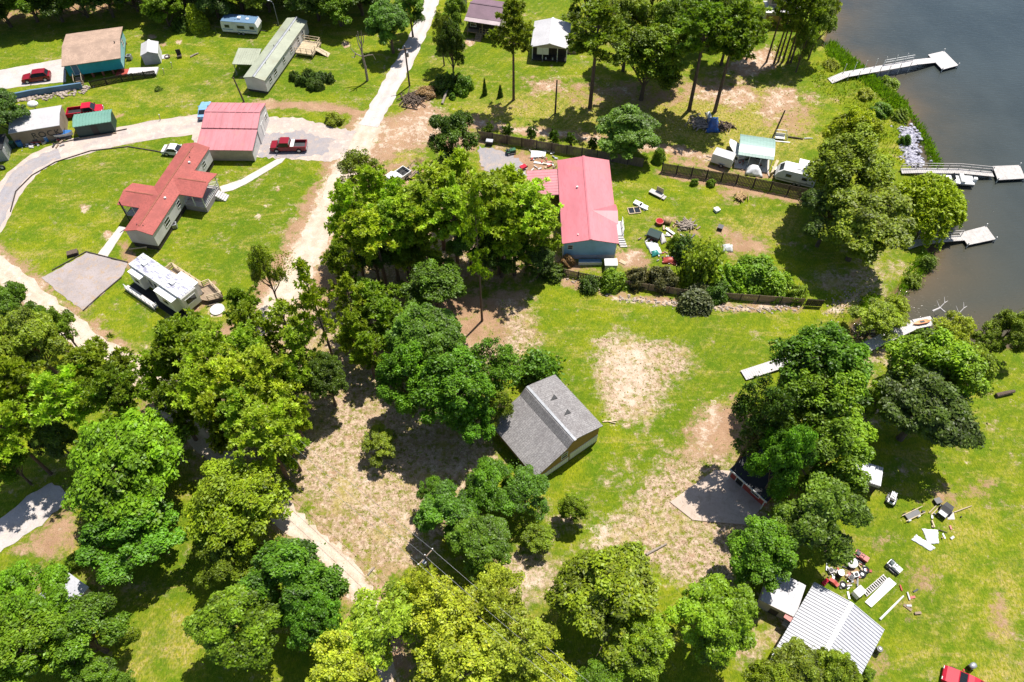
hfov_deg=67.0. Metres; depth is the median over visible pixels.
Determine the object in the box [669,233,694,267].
shrub
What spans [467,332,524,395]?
broadleaf tree
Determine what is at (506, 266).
broadleaf tree
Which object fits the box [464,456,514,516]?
broadleaf tree
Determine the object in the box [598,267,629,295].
shrub
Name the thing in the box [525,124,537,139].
young conifer
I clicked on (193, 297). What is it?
rear window
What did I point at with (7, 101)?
broadleaf tree
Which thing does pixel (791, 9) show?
pine tree
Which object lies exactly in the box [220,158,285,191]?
walkway
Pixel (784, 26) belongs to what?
pine tree
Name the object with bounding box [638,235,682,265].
scrap
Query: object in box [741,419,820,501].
broadleaf tree
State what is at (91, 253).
timber edging
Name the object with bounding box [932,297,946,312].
driftwood
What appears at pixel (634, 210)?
wooden frame
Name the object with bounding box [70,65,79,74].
door
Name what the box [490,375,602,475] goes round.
cabin
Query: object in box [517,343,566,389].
broadleaf tree
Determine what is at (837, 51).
marsh grass
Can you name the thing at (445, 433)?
leaf litter
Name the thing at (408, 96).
brush pile
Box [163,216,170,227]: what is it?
window
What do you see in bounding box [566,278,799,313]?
stone edging
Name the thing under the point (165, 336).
pine tree
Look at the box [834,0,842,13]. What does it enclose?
broadleaf tree
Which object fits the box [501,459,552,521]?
broadleaf tree
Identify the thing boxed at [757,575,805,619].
annex
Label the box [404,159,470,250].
pine tree
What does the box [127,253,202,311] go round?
fifth wheel camper
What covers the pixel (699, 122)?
brush pile
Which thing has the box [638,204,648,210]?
cushion
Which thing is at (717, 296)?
shrub
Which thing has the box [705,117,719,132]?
tarp
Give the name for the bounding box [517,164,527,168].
wheelbarrow
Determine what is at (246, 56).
carport
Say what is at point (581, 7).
broadleaf tree
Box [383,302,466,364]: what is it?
broadleaf tree
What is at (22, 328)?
broadleaf tree
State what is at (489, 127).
young conifer
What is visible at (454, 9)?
broadleaf tree
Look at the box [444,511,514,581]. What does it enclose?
broadleaf tree
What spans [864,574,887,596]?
ladder
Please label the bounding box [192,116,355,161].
parking court
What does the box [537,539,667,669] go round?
broadleaf tree
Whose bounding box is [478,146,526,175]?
gravel lot
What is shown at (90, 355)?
pine tree
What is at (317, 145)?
parking gravel
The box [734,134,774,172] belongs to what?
carport
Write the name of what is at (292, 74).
shrub
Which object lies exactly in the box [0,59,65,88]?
house drive
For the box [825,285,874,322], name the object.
shore gravel
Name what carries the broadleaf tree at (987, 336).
on the ground at (966, 582)
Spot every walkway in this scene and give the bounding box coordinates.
[98,226,124,255]
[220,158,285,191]
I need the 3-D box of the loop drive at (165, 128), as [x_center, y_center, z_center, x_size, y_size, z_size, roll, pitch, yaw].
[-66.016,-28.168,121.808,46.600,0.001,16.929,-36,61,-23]
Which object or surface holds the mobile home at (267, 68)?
on the ground at (966, 582)
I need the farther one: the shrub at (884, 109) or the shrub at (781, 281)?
the shrub at (884, 109)
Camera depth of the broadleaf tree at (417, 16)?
135.94 m
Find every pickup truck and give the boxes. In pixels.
[65,102,103,117]
[269,137,307,152]
[384,166,411,188]
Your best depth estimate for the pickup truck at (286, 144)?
122.58 m
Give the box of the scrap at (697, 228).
[643,208,700,237]
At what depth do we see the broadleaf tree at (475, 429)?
85.92 m
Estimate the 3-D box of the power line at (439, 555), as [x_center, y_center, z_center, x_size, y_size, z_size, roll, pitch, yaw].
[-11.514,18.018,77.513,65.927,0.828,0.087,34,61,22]
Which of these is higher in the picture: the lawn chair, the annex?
the lawn chair
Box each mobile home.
[117,142,228,249]
[243,17,308,93]
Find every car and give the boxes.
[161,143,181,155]
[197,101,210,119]
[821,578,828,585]
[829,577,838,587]
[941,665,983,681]
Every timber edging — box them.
[10,146,160,211]
[52,251,127,270]
[55,128,126,143]
[83,277,121,310]
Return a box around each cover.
[210,304,224,315]
[722,244,732,251]
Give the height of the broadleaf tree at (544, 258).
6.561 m
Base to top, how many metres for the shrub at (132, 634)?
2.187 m
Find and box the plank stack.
[770,160,778,176]
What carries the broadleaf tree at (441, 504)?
on the ground at (966, 582)
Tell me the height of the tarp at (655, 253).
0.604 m
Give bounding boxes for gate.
[805,299,824,306]
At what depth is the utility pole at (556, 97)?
126.45 m
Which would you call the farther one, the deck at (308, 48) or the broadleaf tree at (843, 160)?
the deck at (308, 48)
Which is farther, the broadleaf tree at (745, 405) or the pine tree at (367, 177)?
the pine tree at (367, 177)
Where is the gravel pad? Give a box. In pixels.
[42,252,126,309]
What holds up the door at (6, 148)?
in the shed at (5, 150)
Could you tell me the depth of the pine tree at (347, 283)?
94.48 m
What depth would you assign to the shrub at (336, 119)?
126.58 m
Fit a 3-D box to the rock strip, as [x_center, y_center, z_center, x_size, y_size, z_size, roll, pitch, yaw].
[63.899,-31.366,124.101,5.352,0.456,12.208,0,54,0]
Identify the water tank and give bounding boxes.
[873,646,882,653]
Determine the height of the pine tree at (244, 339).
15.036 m
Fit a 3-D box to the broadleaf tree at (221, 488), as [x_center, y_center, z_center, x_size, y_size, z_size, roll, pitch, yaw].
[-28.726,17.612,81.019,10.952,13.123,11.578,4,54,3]
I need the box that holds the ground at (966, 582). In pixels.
[0,0,1023,681]
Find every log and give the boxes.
[441,90,447,103]
[646,543,666,554]
[995,390,1015,397]
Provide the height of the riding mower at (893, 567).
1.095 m
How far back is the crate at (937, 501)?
87.73 m
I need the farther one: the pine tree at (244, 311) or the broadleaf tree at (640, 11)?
the broadleaf tree at (640, 11)
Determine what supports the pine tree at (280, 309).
on the ground at (966, 582)
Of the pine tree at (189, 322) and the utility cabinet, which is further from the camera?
the utility cabinet
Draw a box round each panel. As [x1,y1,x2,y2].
[531,150,545,157]
[705,111,711,118]
[865,578,895,606]
[947,512,954,519]
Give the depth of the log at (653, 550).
84.49 m
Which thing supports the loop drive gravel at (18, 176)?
on the loop drive at (165, 128)
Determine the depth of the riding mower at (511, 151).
122.46 m
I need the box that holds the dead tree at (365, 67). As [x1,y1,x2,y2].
[350,31,375,81]
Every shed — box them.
[0,134,11,161]
[72,109,116,138]
[140,39,167,64]
[727,447,772,509]
[859,463,882,492]
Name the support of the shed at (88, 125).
on the ground at (966, 582)
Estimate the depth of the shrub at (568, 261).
108.37 m
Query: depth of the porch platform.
105.22 m
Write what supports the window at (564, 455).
in the cabin
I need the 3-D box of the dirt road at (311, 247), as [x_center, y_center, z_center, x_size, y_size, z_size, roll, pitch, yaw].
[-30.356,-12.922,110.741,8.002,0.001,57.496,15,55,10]
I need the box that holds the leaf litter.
[302,81,764,574]
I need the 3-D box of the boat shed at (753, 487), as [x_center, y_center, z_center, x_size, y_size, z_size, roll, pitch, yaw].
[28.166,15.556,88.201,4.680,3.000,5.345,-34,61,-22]
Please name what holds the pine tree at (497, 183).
on the ground at (966, 582)
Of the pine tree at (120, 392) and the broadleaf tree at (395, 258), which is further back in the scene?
the broadleaf tree at (395, 258)
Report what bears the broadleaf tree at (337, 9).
on the ground at (966, 582)
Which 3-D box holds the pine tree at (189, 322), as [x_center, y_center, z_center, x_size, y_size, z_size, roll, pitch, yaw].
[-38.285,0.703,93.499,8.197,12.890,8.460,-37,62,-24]
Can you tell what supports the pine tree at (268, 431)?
on the ground at (966, 582)
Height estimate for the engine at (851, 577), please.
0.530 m
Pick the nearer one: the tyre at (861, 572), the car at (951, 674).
the car at (951, 674)
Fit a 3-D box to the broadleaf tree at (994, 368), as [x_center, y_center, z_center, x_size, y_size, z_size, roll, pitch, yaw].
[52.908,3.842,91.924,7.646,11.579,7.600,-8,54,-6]
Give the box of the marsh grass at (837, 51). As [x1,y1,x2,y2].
[822,37,943,317]
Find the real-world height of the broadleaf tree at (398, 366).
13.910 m
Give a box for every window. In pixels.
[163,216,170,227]
[176,199,180,208]
[185,293,196,305]
[561,451,567,459]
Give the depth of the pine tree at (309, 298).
86.84 m
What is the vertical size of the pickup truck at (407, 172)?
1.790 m
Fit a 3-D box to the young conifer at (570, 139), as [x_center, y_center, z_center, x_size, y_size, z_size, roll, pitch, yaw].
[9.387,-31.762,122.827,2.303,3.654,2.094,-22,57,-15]
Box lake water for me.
[823,0,1023,347]
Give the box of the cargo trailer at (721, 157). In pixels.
[706,147,735,167]
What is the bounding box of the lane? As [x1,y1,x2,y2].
[0,483,70,551]
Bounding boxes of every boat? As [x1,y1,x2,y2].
[728,138,746,159]
[940,173,977,185]
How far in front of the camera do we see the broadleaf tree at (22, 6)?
138.24 m
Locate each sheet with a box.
[911,534,934,550]
[921,528,938,543]
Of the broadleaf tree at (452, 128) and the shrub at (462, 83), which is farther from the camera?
the shrub at (462, 83)
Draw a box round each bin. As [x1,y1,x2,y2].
[8,140,16,148]
[15,140,22,146]
[656,218,663,225]
[835,569,844,578]
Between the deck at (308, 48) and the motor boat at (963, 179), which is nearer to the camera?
the motor boat at (963, 179)
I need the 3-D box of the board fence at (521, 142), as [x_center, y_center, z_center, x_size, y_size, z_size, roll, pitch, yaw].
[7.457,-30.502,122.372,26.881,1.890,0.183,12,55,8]
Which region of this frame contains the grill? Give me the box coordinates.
[966,662,977,670]
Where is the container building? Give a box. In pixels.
[8,105,68,144]
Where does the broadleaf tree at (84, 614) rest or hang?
on the ground at (966, 582)
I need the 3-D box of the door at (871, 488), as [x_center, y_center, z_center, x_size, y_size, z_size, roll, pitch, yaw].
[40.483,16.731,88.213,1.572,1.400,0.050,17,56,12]
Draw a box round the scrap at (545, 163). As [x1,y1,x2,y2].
[521,150,557,169]
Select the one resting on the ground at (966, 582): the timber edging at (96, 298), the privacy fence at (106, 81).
the privacy fence at (106, 81)
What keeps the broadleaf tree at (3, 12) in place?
on the ground at (966, 582)
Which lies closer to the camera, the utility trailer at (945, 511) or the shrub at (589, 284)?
the utility trailer at (945, 511)
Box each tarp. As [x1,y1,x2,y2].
[645,242,661,253]
[651,249,659,256]
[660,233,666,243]
[662,257,676,263]
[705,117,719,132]
[745,165,762,176]
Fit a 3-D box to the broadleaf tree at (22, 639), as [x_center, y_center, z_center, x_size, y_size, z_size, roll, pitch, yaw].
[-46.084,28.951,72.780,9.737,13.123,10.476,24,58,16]
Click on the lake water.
(970, 109)
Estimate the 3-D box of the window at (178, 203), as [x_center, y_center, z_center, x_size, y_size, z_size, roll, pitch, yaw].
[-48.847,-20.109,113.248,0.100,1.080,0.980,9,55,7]
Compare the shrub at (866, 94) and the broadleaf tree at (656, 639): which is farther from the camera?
the shrub at (866, 94)
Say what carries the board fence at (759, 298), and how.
on the ground at (966, 582)
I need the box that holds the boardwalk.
[741,316,932,379]
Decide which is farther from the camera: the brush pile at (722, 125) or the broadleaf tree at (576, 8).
the broadleaf tree at (576, 8)
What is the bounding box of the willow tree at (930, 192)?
[893,171,969,251]
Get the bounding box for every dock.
[827,49,959,82]
[900,163,1023,182]
[908,223,997,249]
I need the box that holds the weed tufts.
[282,79,828,580]
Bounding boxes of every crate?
[717,224,723,230]
[932,497,942,504]
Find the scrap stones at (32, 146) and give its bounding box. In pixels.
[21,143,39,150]
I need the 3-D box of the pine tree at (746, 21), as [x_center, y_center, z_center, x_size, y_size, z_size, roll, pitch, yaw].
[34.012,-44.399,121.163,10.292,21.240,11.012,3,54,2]
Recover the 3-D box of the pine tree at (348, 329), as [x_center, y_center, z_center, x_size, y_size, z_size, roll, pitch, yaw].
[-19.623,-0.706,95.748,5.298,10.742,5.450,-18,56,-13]
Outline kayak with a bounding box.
[913,319,930,324]
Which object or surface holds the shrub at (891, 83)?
on the ground at (966, 582)
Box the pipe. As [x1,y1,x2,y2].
[879,595,903,619]
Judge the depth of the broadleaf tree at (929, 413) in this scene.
84.29 m
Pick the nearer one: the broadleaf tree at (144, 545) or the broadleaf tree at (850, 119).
the broadleaf tree at (144, 545)
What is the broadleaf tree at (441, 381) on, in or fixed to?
on the ground at (966, 582)
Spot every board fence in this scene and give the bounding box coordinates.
[477,130,643,166]
[563,268,804,304]
[661,162,807,196]
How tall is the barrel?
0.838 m
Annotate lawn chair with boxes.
[175,49,181,56]
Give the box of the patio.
[115,67,158,76]
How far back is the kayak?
102.31 m
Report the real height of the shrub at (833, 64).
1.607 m
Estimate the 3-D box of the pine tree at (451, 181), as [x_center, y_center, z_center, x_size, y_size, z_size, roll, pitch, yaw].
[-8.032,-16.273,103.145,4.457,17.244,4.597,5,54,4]
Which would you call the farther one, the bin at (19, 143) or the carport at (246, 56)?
the carport at (246, 56)
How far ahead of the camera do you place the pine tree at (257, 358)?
82.64 m
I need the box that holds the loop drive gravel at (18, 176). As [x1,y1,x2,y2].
[0,149,60,226]
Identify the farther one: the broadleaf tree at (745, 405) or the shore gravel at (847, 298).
the shore gravel at (847, 298)
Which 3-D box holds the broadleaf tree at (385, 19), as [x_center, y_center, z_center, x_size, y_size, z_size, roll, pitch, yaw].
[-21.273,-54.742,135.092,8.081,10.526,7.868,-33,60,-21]
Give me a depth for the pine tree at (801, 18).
130.33 m
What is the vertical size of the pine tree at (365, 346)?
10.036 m
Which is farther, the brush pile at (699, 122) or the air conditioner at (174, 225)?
the brush pile at (699, 122)
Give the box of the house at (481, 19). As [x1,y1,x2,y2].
[464,0,505,41]
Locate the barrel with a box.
[663,218,671,224]
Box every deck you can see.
[165,262,223,303]
[294,35,329,57]
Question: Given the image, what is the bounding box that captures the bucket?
[713,207,720,212]
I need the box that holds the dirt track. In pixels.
[0,255,394,681]
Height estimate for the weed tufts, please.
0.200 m
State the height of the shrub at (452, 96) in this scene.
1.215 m
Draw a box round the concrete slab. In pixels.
[670,470,761,524]
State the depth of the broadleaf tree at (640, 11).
125.64 m
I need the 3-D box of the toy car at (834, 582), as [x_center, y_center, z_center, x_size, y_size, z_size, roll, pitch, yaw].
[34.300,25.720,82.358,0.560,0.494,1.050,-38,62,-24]
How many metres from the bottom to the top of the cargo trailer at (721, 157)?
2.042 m
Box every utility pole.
[233,77,244,102]
[398,45,411,85]
[417,548,432,573]
[554,80,557,113]
[773,110,785,135]
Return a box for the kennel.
[647,228,662,241]
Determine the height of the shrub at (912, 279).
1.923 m
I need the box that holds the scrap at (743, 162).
[733,158,774,176]
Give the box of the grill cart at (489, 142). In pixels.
[486,139,492,145]
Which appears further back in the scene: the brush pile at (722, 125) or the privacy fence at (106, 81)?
the privacy fence at (106, 81)
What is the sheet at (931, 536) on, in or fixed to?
on the ground at (966, 582)
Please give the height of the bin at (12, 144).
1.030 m
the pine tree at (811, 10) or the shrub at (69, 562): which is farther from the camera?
the pine tree at (811, 10)
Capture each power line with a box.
[184,363,554,681]
[294,447,567,678]
[296,437,585,679]
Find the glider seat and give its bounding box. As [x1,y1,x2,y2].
[649,186,666,199]
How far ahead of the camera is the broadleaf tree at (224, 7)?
140.28 m
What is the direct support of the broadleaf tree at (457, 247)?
on the ground at (966, 582)
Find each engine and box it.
[827,567,834,575]
[847,574,854,581]
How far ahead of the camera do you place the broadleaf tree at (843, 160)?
104.01 m
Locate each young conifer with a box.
[482,118,493,134]
[502,123,513,138]
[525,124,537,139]
[547,126,558,142]
[564,132,577,145]
[586,135,598,151]
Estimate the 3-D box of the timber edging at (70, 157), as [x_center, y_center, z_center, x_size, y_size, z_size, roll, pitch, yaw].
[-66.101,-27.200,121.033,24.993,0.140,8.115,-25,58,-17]
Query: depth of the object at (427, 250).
100.72 m
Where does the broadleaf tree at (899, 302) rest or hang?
on the ground at (966, 582)
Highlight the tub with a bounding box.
[848,558,857,567]
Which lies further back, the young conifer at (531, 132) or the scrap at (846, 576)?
the young conifer at (531, 132)
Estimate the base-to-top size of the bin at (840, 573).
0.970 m
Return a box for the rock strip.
[890,123,932,167]
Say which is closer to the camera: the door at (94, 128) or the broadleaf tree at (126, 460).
the broadleaf tree at (126, 460)
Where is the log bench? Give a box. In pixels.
[66,248,78,257]
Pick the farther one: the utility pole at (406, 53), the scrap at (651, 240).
the utility pole at (406, 53)
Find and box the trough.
[578,259,601,264]
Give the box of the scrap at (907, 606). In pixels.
[899,510,961,614]
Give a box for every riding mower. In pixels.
[505,147,515,155]
[853,549,869,564]
[884,491,897,506]
[885,559,902,575]
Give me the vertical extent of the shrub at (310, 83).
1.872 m
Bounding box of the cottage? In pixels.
[531,17,575,61]
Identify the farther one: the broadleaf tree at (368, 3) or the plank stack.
the broadleaf tree at (368, 3)
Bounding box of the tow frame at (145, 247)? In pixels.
[129,246,146,252]
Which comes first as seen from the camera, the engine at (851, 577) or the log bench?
the engine at (851, 577)
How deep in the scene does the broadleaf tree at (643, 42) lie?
121.74 m
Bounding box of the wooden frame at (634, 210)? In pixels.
[627,207,640,213]
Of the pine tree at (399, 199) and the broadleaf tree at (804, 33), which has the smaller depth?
the pine tree at (399, 199)
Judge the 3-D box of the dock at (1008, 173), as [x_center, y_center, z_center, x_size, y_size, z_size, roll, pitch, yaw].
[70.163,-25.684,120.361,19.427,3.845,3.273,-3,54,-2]
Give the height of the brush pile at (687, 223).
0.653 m
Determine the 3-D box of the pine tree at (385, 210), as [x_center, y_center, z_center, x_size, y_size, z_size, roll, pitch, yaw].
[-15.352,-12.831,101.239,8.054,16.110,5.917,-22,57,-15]
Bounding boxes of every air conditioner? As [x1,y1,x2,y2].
[125,54,132,59]
[172,221,177,228]
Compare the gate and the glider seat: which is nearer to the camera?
the gate
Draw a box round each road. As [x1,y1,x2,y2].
[210,124,380,382]
[359,0,438,126]
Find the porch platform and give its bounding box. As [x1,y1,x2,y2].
[123,283,187,317]
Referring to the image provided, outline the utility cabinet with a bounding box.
[603,258,617,270]
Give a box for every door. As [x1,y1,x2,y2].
[3,143,10,156]
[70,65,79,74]
[90,125,100,134]
[261,120,265,135]
[298,32,302,44]
[768,608,778,615]
[868,485,875,492]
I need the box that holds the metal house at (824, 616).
[770,582,884,673]
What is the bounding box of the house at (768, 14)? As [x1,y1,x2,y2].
[761,0,791,25]
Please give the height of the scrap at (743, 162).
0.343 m
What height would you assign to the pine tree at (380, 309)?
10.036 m
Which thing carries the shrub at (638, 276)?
on the ground at (966, 582)
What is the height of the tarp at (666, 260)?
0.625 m
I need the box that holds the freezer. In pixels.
[851,585,866,599]
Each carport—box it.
[232,48,261,74]
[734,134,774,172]
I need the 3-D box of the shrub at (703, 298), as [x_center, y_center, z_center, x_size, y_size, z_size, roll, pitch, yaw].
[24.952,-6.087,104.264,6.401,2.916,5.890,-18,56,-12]
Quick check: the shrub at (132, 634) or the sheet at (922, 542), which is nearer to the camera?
the shrub at (132, 634)
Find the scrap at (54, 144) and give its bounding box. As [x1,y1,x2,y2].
[23,138,65,147]
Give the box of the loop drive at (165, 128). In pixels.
[0,114,202,231]
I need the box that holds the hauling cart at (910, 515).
[902,506,925,521]
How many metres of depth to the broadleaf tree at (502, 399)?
87.97 m
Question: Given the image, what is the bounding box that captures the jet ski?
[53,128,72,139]
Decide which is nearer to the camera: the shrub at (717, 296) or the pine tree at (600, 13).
the shrub at (717, 296)
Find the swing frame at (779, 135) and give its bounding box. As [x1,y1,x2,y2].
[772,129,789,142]
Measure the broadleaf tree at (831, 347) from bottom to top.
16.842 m
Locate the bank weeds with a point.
(833, 91)
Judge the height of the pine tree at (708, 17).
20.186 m
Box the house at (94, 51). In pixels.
[61,26,126,84]
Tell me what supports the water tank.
on the ground at (966, 582)
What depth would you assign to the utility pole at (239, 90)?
128.92 m
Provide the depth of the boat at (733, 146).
122.31 m
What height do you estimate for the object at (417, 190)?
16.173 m
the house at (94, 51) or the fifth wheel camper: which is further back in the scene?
the house at (94, 51)
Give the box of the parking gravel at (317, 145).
[258,130,335,158]
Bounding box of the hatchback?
[21,68,50,83]
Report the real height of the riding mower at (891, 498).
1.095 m
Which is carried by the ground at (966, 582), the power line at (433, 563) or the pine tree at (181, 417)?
the pine tree at (181, 417)
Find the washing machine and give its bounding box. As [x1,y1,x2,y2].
[852,571,859,577]
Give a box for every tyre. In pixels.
[839,581,846,588]
[858,570,865,577]
[862,566,869,573]
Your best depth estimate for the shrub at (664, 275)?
105.25 m
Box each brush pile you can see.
[396,86,430,109]
[675,216,696,230]
[684,113,707,131]
[717,120,736,131]
[734,189,748,201]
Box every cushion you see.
[633,200,642,205]
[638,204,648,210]
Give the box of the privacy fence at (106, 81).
[88,70,156,87]
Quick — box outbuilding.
[40,573,95,603]
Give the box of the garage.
[197,102,269,160]
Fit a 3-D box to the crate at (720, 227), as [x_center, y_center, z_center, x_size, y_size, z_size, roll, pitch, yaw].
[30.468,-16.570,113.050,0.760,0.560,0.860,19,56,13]
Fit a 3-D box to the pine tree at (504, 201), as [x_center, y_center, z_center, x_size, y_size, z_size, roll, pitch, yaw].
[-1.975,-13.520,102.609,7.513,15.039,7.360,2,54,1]
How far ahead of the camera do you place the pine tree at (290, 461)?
85.59 m
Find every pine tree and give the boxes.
[0,354,46,411]
[0,394,52,475]
[22,362,104,428]
[51,332,137,401]
[74,360,149,423]
[131,350,174,401]
[141,318,206,377]
[145,379,199,440]
[165,358,223,428]
[167,306,230,371]
[172,320,233,376]
[187,342,276,421]
[191,393,245,455]
[213,376,269,433]
[222,283,268,330]
[222,318,274,375]
[224,396,302,479]
[228,299,287,370]
[239,342,302,423]
[267,296,303,359]
[268,388,312,437]
[270,351,312,413]
[275,319,317,391]
[277,415,310,473]
[287,256,340,358]
[319,238,361,300]
[323,177,363,250]
[326,271,365,316]
[331,209,364,277]
[332,306,375,353]
[342,163,390,213]
[347,202,399,284]
[348,327,384,378]
[350,276,402,326]
[364,296,402,352]
[365,196,422,281]
[377,175,405,201]
[383,188,438,277]
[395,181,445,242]
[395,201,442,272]
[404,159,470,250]
[423,183,487,274]
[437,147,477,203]
[440,171,464,212]
[457,169,516,262]
[459,177,492,321]
[470,193,523,274]
[484,0,534,100]
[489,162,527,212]
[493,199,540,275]
[505,176,564,269]
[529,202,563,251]
[560,0,634,108]
[663,0,741,110]
[702,0,772,112]
[765,0,799,62]
[773,0,808,63]
[776,0,804,62]
[780,0,812,62]
[784,0,815,63]
[789,0,828,62]
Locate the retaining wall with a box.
[14,82,82,98]
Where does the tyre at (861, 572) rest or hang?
on the ground at (966, 582)
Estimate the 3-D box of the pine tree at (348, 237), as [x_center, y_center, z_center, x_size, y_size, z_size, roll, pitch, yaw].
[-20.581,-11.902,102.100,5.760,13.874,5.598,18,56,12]
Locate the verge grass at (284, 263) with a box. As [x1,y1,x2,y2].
[271,250,296,285]
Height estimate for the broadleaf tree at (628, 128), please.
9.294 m
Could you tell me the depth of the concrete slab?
87.97 m
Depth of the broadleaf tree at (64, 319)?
95.03 m
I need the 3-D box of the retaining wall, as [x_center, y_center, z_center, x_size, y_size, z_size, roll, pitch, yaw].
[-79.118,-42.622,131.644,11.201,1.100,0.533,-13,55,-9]
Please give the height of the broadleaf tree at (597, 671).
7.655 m
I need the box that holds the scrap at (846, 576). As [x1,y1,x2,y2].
[826,562,871,598]
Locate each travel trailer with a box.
[220,14,264,34]
[775,158,815,187]
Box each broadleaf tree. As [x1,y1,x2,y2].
[0,0,12,27]
[0,0,39,22]
[0,87,30,129]
[0,280,46,318]
[0,305,68,377]
[0,446,32,484]
[0,554,70,650]
[0,587,69,681]
[18,402,79,459]
[26,0,65,21]
[37,587,131,681]
[38,305,80,345]
[49,0,90,17]
[60,404,190,534]
[74,0,124,17]
[75,491,188,588]
[75,655,137,681]
[109,0,138,11]
[139,0,183,26]
[180,453,293,559]
[181,579,283,673]
[192,0,235,17]
[193,535,262,589]
[237,0,253,11]
[237,535,350,627]
[240,0,280,12]
[244,243,287,298]
[281,582,344,652]
[283,0,329,21]
[301,344,348,406]
[305,621,381,681]
[313,0,357,26]
[335,146,387,186]
[335,576,429,680]
[351,245,392,281]
[356,0,382,15]
[358,422,398,467]
[363,0,410,53]
[371,340,426,416]
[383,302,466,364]
[389,244,423,276]
[394,0,425,36]
[396,563,440,608]
[398,255,466,307]
[406,573,502,677]
[407,339,496,431]
[409,616,506,681]
[412,475,481,541]
[413,471,442,499]
[426,108,479,164]
[430,9,448,65]
[437,19,465,74]
[442,0,468,26]
[442,394,497,444]
[444,228,484,268]
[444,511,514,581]
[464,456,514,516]
[464,558,528,629]
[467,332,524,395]
[475,234,528,277]
[478,605,562,681]
[481,386,513,427]
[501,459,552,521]
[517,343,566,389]
[520,244,554,279]
[520,520,555,553]
[521,648,579,681]
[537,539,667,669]
[556,492,588,522]
[566,2,582,32]
[570,0,596,32]
[575,658,624,681]
[595,103,661,161]
[600,0,655,71]
[603,610,675,681]
[609,20,684,100]
[650,0,661,8]
[650,0,698,65]
[663,571,762,671]
[719,0,757,65]
[721,511,800,593]
[724,371,799,463]
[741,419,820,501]
[741,655,788,681]
[745,4,771,59]
[761,633,825,681]
[768,318,878,417]
[770,363,878,464]
[770,470,878,567]
[793,20,818,72]
[795,407,875,496]
[798,183,858,246]
[799,0,837,59]
[803,122,895,217]
[811,178,917,275]
[816,645,863,681]
[820,103,892,155]
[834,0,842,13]
[846,296,906,341]
[857,375,899,427]
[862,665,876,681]
[876,292,912,326]
[877,360,991,450]
[882,323,1000,416]
[930,310,982,342]
[944,338,999,397]
[970,328,1006,353]
[981,306,1023,354]
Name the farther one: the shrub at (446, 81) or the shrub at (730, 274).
the shrub at (446, 81)
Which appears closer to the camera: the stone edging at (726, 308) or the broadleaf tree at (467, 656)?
the broadleaf tree at (467, 656)
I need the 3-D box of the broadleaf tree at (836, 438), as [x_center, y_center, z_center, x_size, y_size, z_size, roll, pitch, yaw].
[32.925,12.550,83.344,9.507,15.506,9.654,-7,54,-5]
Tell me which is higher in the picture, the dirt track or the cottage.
the cottage
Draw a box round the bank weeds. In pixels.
[770,38,905,338]
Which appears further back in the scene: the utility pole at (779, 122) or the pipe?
the utility pole at (779, 122)
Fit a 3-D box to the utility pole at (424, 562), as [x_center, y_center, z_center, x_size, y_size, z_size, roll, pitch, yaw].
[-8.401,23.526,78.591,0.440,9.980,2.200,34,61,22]
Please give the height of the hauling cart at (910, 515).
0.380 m
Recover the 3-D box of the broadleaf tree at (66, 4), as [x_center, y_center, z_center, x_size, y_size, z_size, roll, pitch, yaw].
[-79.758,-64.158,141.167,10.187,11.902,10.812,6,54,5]
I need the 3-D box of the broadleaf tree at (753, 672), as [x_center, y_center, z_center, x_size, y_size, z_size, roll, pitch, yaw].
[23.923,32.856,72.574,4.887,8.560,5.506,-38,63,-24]
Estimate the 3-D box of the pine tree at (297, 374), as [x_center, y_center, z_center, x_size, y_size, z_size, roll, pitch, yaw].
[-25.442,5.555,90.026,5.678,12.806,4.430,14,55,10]
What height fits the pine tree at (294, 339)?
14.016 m
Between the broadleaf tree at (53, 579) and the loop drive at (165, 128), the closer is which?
the broadleaf tree at (53, 579)
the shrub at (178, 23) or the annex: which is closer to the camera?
the annex
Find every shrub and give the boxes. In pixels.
[63,550,86,572]
[115,625,141,646]
[154,85,163,92]
[171,16,187,33]
[185,3,210,34]
[288,70,298,81]
[294,73,303,86]
[300,68,313,78]
[300,76,307,87]
[306,77,315,91]
[309,72,321,79]
[314,79,324,91]
[318,70,331,83]
[325,112,345,127]
[326,71,335,84]
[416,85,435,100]
[431,71,458,95]
[449,92,455,100]
[453,72,474,97]
[482,78,487,95]
[497,84,503,97]
[539,260,566,284]
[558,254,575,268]
[577,271,600,296]
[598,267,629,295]
[625,265,649,294]
[648,266,678,296]
[651,147,665,165]
[666,232,680,250]
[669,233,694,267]
[674,233,730,288]
[675,281,714,317]
[689,178,698,186]
[706,179,715,187]
[706,280,731,305]
[708,260,747,300]
[731,254,780,296]
[759,271,794,303]
[786,284,808,306]
[820,57,840,71]
[858,87,874,101]
[867,101,893,119]
[881,75,899,92]
[890,107,909,124]
[896,134,911,145]
[903,272,925,290]
[911,252,939,271]
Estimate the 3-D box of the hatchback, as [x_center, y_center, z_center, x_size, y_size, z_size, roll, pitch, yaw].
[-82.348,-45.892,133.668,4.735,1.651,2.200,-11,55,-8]
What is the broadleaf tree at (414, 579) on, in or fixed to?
on the ground at (966, 582)
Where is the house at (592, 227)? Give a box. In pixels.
[527,155,626,258]
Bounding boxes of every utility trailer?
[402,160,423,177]
[936,502,953,519]
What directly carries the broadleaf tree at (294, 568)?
on the ground at (966, 582)

